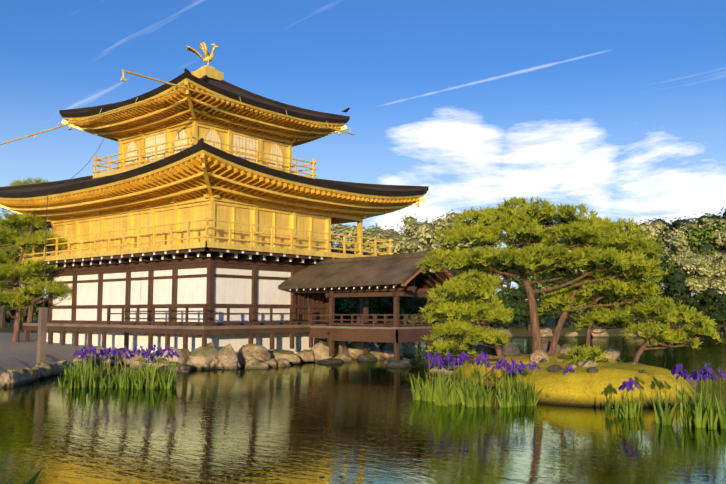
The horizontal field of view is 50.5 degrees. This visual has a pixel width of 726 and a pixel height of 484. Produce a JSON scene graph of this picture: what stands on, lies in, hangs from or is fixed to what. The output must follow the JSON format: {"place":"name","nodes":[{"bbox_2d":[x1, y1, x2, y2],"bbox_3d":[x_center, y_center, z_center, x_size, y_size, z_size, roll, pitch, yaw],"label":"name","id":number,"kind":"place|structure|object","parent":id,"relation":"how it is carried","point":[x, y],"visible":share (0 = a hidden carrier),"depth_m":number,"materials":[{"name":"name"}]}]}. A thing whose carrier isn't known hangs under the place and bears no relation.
{"place":"outdoors","nodes":[
{"label":"outdoors","id":0,"kind":"place"},
{"bbox_2d":[0,330,725,483],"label":"pond water","id":1,"kind":"structure","parent":0,"point":[308,422],"depth_m":12.39,"materials":[{"name":"green liquid"}]},
{"bbox_2d":[64,347,104,380],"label":"iris clump","id":2,"kind":"object","parent":1,"relation":"in","point":[77,368],"visible":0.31,"depth_m":21.97,"materials":[{"name":"green plant"}]},
{"bbox_2d":[58,344,134,388],"bbox_3d":[-7.028,3.273,20.262,1.626,1.168,1.695,-4,-7,40],"label":"iris clump","id":3,"kind":"object","parent":1,"relation":"in","point":[94,380],"visible":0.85,"depth_m":20.11,"materials":[{"name":"green plant"}]},
{"bbox_2d":[102,350,162,383],"bbox_3d":[-6.290,3.431,21.011,1.716,0.990,1.159,-1,-5,9],"label":"iris clump","id":4,"kind":"object","parent":1,"relation":"in","point":[157,354],"visible":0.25,"depth_m":20.92,"materials":[{"name":"green plant"}]},
{"bbox_2d":[112,344,179,389],"bbox_3d":[-5.610,3.242,19.956,1.715,1.173,1.190,2,-6,-19],"label":"iris clump","id":5,"kind":"object","parent":1,"relation":"in","point":[153,378],"visible":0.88,"depth_m":19.90,"materials":[{"name":"green plant"}]},
{"bbox_2d":[41,388,680,481],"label":"floating pond leaves","id":6,"kind":"object","parent":1,"relation":"on","point":[319,476],"visible":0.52,"depth_m":9.88,"materials":[{"name":"green plant"}]},
{"bbox_2d":[409,352,453,401],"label":"iris clump","id":7,"kind":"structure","parent":1,"relation":"in","point":[426,389],"depth_m":17.09,"materials":[{"name":"green plant"}]},
{"bbox_2d":[429,351,494,407],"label":"iris clump","id":8,"kind":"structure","parent":1,"relation":"in","point":[471,395],"depth_m":16.29,"materials":[{"name":"green plant"}]},
{"bbox_2d":[479,356,542,407],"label":"iris clump","id":9,"kind":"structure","parent":1,"relation":"in","point":[509,396],"depth_m":16.10,"materials":[{"name":"green plant"}]},
{"bbox_2d":[605,378,643,418],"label":"iris clump","id":10,"kind":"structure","parent":1,"relation":"in","point":[626,410],"depth_m":14.33,"materials":[{"name":"green plant"}]},
{"bbox_2d":[650,362,725,428],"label":"iris clump","id":11,"kind":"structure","parent":1,"relation":"in","point":[692,413],"depth_m":13.25,"materials":[{"name":"green plant"}]},
{"bbox_2d":[0,303,725,375],"bbox_3d":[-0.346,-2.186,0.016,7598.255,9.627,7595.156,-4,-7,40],"label":"ground","id":12,"kind":"structure","parent":0,"point":[22,354],"depth_m":32.37,"materials":[{"name":"soil"}]},
{"bbox_2d":[6,314,14,322],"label":"shore shrub","id":13,"kind":"object","parent":12,"relation":"on","point":[9,318],"visible":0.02,"depth_m":62.05,"materials":[{"name":"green plant"}]},
{"bbox_2d":[0,218,37,267],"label":"maple tree","id":14,"kind":"object","parent":12,"relation":"on","point":[3,244],"visible":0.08,"depth_m":46.66,"materials":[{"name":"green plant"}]},
{"bbox_2d":[0,450,41,483],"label":"grass blades","id":15,"kind":"object","parent":12,"relation":"on","point":[32,480],"visible":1,"depth_m":1.87,"materials":[{"name":"green plant"}]},
{"bbox_2d":[0,266,42,327],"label":"chinquapin tree","id":16,"kind":"object","parent":12,"relation":"on","point":[2,316],"visible":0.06,"depth_m":55.15,"materials":[{"name":"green plant"}]},
{"bbox_2d":[0,287,45,322],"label":"shore shrub","id":17,"kind":"object","parent":12,"relation":"on","point":[24,315],"visible":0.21,"depth_m":58.49,"materials":[{"name":"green plant"}]},
{"bbox_2d":[0,176,50,332],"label":"pine","id":18,"kind":"object","parent":12,"relation":"on","point":[14,254],"visible":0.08,"depth_m":46.87,"materials":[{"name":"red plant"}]},
{"bbox_2d":[0,216,50,274],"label":"oak tree","id":19,"kind":"object","parent":12,"relation":"on","point":[34,229],"depth_m":60.32,"materials":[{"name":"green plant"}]},
{"bbox_2d":[0,211,76,341],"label":"pine","id":20,"kind":"object","parent":12,"relation":"on","point":[18,293],"visible":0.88,"depth_m":34.77,"materials":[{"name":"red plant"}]},
{"bbox_2d":[35,220,50,306],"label":"oak tree","id":21,"kind":"object","parent":12,"relation":"on","point":[49,226],"depth_m":91.58,"materials":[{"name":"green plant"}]},
{"bbox_2d":[40,296,47,320],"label":"shore shrub","id":22,"kind":"object","parent":12,"relation":"on","point":[46,303],"visible":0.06,"depth_m":58.93,"materials":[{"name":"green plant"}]},
{"bbox_2d":[0,65,428,353],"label":"kinkaku pavilion","id":23,"kind":"structure","parent":12,"relation":"on","point":[192,222],"depth_m":31.29,"materials":[{"name":"gold metal"}]},
{"bbox_2d":[0,69,354,362],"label":"eave poles and conductor","id":24,"kind":"object","parent":23,"relation":"attached to","point":[42,334],"visible":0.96,"depth_m":28.87,"materials":[{"name":"gold metal"}]},
{"bbox_2d":[186,42,219,64],"bbox_3d":[-7.671,-8.865,36.340,1.076,1.213,1.443,-4,-7,40],"label":"phoenix statue","id":25,"kind":"object","parent":23,"relation":"on","point":[208,58],"visible":0.98,"depth_m":36.27,"materials":[{"name":"gold metal"}]},
{"bbox_2d":[0,341,443,387],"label":"shoreline rocks","id":26,"kind":"object","parent":12,"relation":"on","point":[246,356],"visible":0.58,"depth_m":27.59,"materials":[{"name":"grey stone"}]},
{"bbox_2d":[278,249,454,360],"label":"fishing pavilion","id":27,"kind":"structure","parent":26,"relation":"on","point":[396,277],"depth_m":29.33,"materials":[{"name":"brown wood"}]},
{"bbox_2d":[334,305,339,318],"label":"shore shrub","id":28,"kind":"object","parent":12,"relation":"on","point":[335,309],"visible":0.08,"depth_m":64.51,"materials":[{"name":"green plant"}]},
{"bbox_2d":[331,246,353,287],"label":"maple tree","id":29,"kind":"object","parent":12,"relation":"on","point":[348,252],"depth_m":67.69,"materials":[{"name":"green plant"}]},
{"bbox_2d":[334,297,356,322],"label":"shore shrub","id":30,"kind":"object","parent":12,"relation":"on","point":[345,306],"visible":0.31,"depth_m":64.23,"materials":[{"name":"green plant"}]},
{"bbox_2d":[335,298,387,322],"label":"shore shrub","id":31,"kind":"object","parent":12,"relation":"on","point":[337,302],"visible":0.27,"depth_m":65.05,"materials":[{"name":"green plant"}]},
{"bbox_2d":[331,223,396,322],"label":"chinquapin tree","id":32,"kind":"object","parent":12,"relation":"on","point":[344,229],"visible":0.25,"depth_m":65.97,"materials":[{"name":"beige plant"}]},
{"bbox_2d":[347,298,391,322],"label":"shore shrub","id":33,"kind":"object","parent":12,"relation":"on","point":[373,305],"visible":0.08,"depth_m":65.15,"materials":[{"name":"green plant"}]},
{"bbox_2d":[333,223,430,255],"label":"chinquapin tree","id":34,"kind":"object","parent":12,"relation":"on","point":[396,247],"visible":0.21,"depth_m":67.88,"materials":[{"name":"beige plant"}]},
{"bbox_2d":[369,297,424,322],"bbox_3d":[2.548,6.331,65.757,5.671,6.263,5.323,-5,-7,44],"label":"shore shrub","id":35,"kind":"object","parent":12,"relation":"on","point":[409,303],"visible":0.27,"depth_m":64.41,"materials":[{"name":"green plant"}]},
{"bbox_2d":[393,298,436,323],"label":"shore shrub","id":36,"kind":"object","parent":12,"relation":"on","point":[402,304],"visible":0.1,"depth_m":65.71,"materials":[{"name":"green plant"}]},
{"bbox_2d":[379,214,470,325],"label":"chinquapin tree","id":37,"kind":"object","parent":12,"relation":"on","point":[412,244],"visible":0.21,"depth_m":67.80,"materials":[{"name":"beige plant"}]},
{"bbox_2d":[412,292,446,323],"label":"shore shrub","id":38,"kind":"object","parent":12,"relation":"on","point":[422,301],"visible":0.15,"depth_m":65.31,"materials":[{"name":"green plant"}]},
{"bbox_2d":[414,289,477,323],"bbox_3d":[6.802,6.368,65.764,6.008,5.995,5.284,0,-5,1],"label":"shore shrub","id":39,"kind":"object","parent":12,"relation":"on","point":[418,298],"visible":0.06,"depth_m":64.81,"materials":[{"name":"green plant"}]},
{"bbox_2d":[426,264,468,322],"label":"oak tree","id":40,"kind":"object","parent":12,"relation":"on","point":[457,274],"visible":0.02,"depth_m":66.87,"materials":[{"name":"green plant"}]},
{"bbox_2d":[400,210,501,279],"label":"chinquapin tree","id":41,"kind":"object","parent":12,"relation":"on","point":[425,233],"visible":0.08,"depth_m":67.74,"materials":[{"name":"beige plant"}]},
{"bbox_2d":[442,300,479,323],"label":"shore shrub","id":42,"kind":"object","parent":12,"relation":"on","point":[462,315],"depth_m":65.09,"materials":[{"name":"green plant"}]},
{"bbox_2d":[463,286,510,326],"bbox_3d":[10.226,6.471,65.609,4.992,6.017,6.482,0,-5,-1],"label":"shore shrub","id":43,"kind":"object","parent":12,"relation":"on","point":[500,293],"visible":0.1,"depth_m":64.55,"materials":[{"name":"green plant"}]},
{"bbox_2d":[481,294,523,327],"bbox_3d":[11.841,6.676,65.723,4.333,4.504,4.206,-3,-6,31],"label":"shore shrub","id":44,"kind":"object","parent":12,"relation":"on","point":[512,305],"visible":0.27,"depth_m":64.68,"materials":[{"name":"green plant"}]},
{"bbox_2d":[475,266,539,326],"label":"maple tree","id":45,"kind":"object","parent":12,"relation":"on","point":[509,279],"visible":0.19,"depth_m":71.32,"materials":[{"name":"green plant"}]},
{"bbox_2d":[490,288,527,330],"bbox_3d":[12.368,6.561,66.252,4.090,5.158,5.120,1,-5,-6],"label":"shore shrub","id":46,"kind":"object","parent":12,"relation":"on","point":[517,311],"visible":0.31,"depth_m":64.73,"materials":[{"name":"green plant"}]},
{"bbox_2d":[509,284,554,331],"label":"tree","id":47,"kind":"object","parent":12,"relation":"on","point":[520,294],"visible":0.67,"depth_m":65.01,"materials":[{"name":"green plant"}]},
{"bbox_2d":[503,245,570,326],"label":"maple tree","id":48,"kind":"object","parent":12,"relation":"on","point":[543,285],"visible":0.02,"depth_m":71.68,"materials":[{"name":"green plant"}]},
{"bbox_2d":[523,313,551,326],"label":"shore shrub","id":49,"kind":"object","parent":12,"relation":"on","point":[544,317],"visible":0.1,"depth_m":66.93,"materials":[{"name":"green plant"}]},
{"bbox_2d":[536,268,573,324],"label":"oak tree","id":50,"kind":"object","parent":12,"relation":"on","point":[550,275],"visible":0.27,"depth_m":71.30,"materials":[{"name":"green plant"}]},
{"bbox_2d":[549,296,586,327],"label":"shore shrub","id":51,"kind":"object","parent":12,"relation":"on","point":[577,313],"visible":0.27,"depth_m":66.38,"materials":[{"name":"green plant"}]},
{"bbox_2d":[538,238,613,291],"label":"chinquapin tree","id":52,"kind":"object","parent":12,"relation":"on","point":[576,272],"depth_m":72.37,"materials":[{"name":"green plant"}]},
{"bbox_2d":[435,326,725,336],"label":"shore rocks","id":53,"kind":"object","parent":12,"relation":"on","point":[546,332],"visible":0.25,"depth_m":61.82,"materials":[{"name":"grey stone"}]},
{"bbox_2d":[570,297,622,327],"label":"shore shrub","id":54,"kind":"object","parent":12,"relation":"on","point":[586,313],"visible":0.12,"depth_m":65.16,"materials":[{"name":"green plant"}]},
{"bbox_2d":[604,246,666,326],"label":"oak tree","id":55,"kind":"object","parent":12,"relation":"on","point":[652,275],"visible":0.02,"depth_m":76.05,"materials":[{"name":"green plant"}]},
{"bbox_2d":[617,299,657,328],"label":"shore shrub","id":56,"kind":"object","parent":12,"relation":"on","point":[641,320],"visible":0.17,"depth_m":66.02,"materials":[{"name":"green plant"}]},
{"bbox_2d":[614,237,690,327],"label":"oak tree","id":57,"kind":"object","parent":12,"relation":"on","point":[675,280],"visible":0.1,"depth_m":82.27,"materials":[{"name":"green plant"}]},
{"bbox_2d":[645,238,670,261],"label":"chinquapin tree","id":58,"kind":"object","parent":12,"relation":"on","point":[665,251],"depth_m":93.47,"materials":[{"name":"beige plant"}]},
{"bbox_2d":[641,291,688,323],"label":"shrub","id":59,"kind":"object","parent":12,"relation":"on","point":[672,295],"visible":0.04,"depth_m":86.94,"materials":[{"name":"green plant"}]},
{"bbox_2d":[635,218,697,262],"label":"chinquapin tree","id":60,"kind":"object","parent":12,"relation":"on","point":[677,242],"visible":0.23,"depth_m":96.23,"materials":[{"name":"beige plant"}]},
{"bbox_2d":[656,257,689,295],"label":"maple tree","id":61,"kind":"object","parent":12,"relation":"on","point":[669,266],"visible":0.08,"depth_m":87.16,"materials":[{"name":"green plant"}]},
{"bbox_2d":[656,293,689,321],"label":"shrub","id":62,"kind":"object","parent":12,"relation":"on","point":[676,301],"visible":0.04,"depth_m":88.39,"materials":[{"name":"green plant"}]},
{"bbox_2d":[648,216,718,286],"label":"oak tree","id":63,"kind":"object","parent":12,"relation":"on","point":[676,223],"visible":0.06,"depth_m":103.09,"materials":[{"name":"green plant"}]},
{"bbox_2d":[654,212,725,302],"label":"maple tree","id":64,"kind":"object","parent":12,"relation":"on","point":[702,239],"visible":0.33,"depth_m":94.36,"materials":[{"name":"green plant"}]},
{"bbox_2d":[663,246,725,326],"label":"chinquapin tree","id":65,"kind":"object","parent":12,"relation":"on","point":[704,270],"visible":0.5,"depth_m":86.89,"materials":[{"name":"beige plant"}]},
{"bbox_2d":[688,297,708,324],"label":"shrub","id":66,"kind":"object","parent":12,"relation":"on","point":[698,303],"visible":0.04,"depth_m":88.51,"materials":[{"name":"green plant"}]},
{"bbox_2d":[672,215,725,259],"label":"chinquapin tree","id":67,"kind":"object","parent":12,"relation":"on","point":[719,236],"visible":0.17,"depth_m":94.87,"materials":[{"name":"beige plant"}]},
{"bbox_2d":[678,287,725,325],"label":"shrub","id":68,"kind":"object","parent":12,"relation":"on","point":[710,295],"visible":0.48,"depth_m":87.23,"materials":[{"name":"green plant"}]},
{"bbox_2d":[685,250,725,301],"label":"maple tree","id":69,"kind":"object","parent":12,"relation":"on","point":[702,253],"visible":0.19,"depth_m":88.71,"materials":[{"name":"green plant"}]},
{"bbox_2d":[705,250,725,294],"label":"chinquapin tree","id":70,"kind":"object","parent":12,"relation":"on","point":[720,257],"visible":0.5,"depth_m":87.65,"materials":[{"name":"beige plant"}]},
{"bbox_2d":[705,207,725,252],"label":"oak tree","id":71,"kind":"object","parent":12,"relation":"on","point":[723,216],"visible":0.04,"depth_m":101.83,"materials":[{"name":"green plant"}]},
{"bbox_2d":[707,301,725,324],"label":"shore shrub","id":72,"kind":"object","parent":12,"relation":"on","point":[711,313],"visible":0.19,"depth_m":88.03,"materials":[{"name":"green plant"}]},
{"bbox_2d":[711,296,725,317],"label":"tree","id":73,"kind":"object","parent":12,"relation":"on","point":[717,311],"visible":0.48,"depth_m":87.15,"materials":[{"name":"green plant"}]},
{"bbox_2d":[714,242,725,252],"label":"chinquapin tree","id":74,"kind":"object","parent":12,"relation":"on","point":[718,244],"visible":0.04,"depth_m":98.09,"materials":[{"name":"green plant"}]},
{"bbox_2d":[0,0,725,301],"label":"sky","id":75,"kind":"structure","parent":0,"point":[615,108],"materials":[{"name":"blue"}]},
{"bbox_2d":[447,354,702,407],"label":"mossy islet","id":76,"kind":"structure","parent":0,"point":[580,386],"depth_m":16.61,"materials":[{"name":"yellow plant"}]},
{"bbox_2d":[419,269,513,366],"bbox_3d":[2.732,2.113,20.520,2.468,2.879,2.524,0,-5,2],"label":"island pine","id":77,"kind":"object","parent":76,"relation":"on","point":[485,285],"visible":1,"depth_m":20.17,"materials":[{"name":"green plant"}]},
{"bbox_2d":[415,196,668,351],"bbox_3d":[4.797,1.077,21.308,5.811,4.840,4.832,-4,-7,40],"label":"island pine","id":78,"kind":"object","parent":76,"relation":"on","point":[514,223],"visible":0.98,"depth_m":20.93,"materials":[{"name":"green plant"}]},
{"bbox_2d":[430,339,697,386],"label":"rocks","id":79,"kind":"object","parent":76,"relation":"on","point":[537,356],"visible":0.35,"depth_m":21.84,"materials":[{"name":"grey stone"}]},
{"bbox_2d":[564,366,574,374],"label":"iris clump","id":80,"kind":"object","parent":76,"relation":"on","point":[568,368],"visible":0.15,"depth_m":16.89,"materials":[{"name":"purple plant"}]},
{"bbox_2d":[563,343,608,362],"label":"shrub","id":81,"kind":"object","parent":76,"relation":"on","point":[585,353],"visible":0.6,"depth_m":18.63,"materials":[{"name":"green plant"}]},
{"bbox_2d":[526,359,645,372],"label":"rocks","id":82,"kind":"object","parent":76,"relation":"on","point":[591,364],"visible":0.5,"depth_m":17.36,"materials":[{"name":"grey stone"}]},
{"bbox_2d":[535,275,642,347],"bbox_3d":[6.723,2.285,22.823,3.231,2.717,2.420,-1,-5,6],"label":"island pine","id":83,"kind":"object","parent":76,"relation":"on","point":[555,297],"visible":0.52,"depth_m":22.46,"materials":[{"name":"green plant"}]},
{"bbox_2d":[475,352,702,398],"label":"rocks","id":84,"kind":"object","parent":76,"relation":"on","point":[548,354],"visible":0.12,"depth_m":20.35,"materials":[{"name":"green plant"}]},
{"bbox_2d":[549,216,664,353],"bbox_3d":[7.212,1.374,21.862,3.313,4.303,2.908,4,-7,-37],"label":"island pine","id":85,"kind":"object","parent":76,"relation":"on","point":[606,286],"visible":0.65,"depth_m":21.65,"materials":[{"name":"green plant"}]},
{"bbox_2d":[619,295,724,362],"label":"island pine","id":86,"kind":"object","parent":76,"relation":"on","point":[674,334],"visible":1,"depth_m":18.86,"materials":[{"name":"green plant"}]}
]}

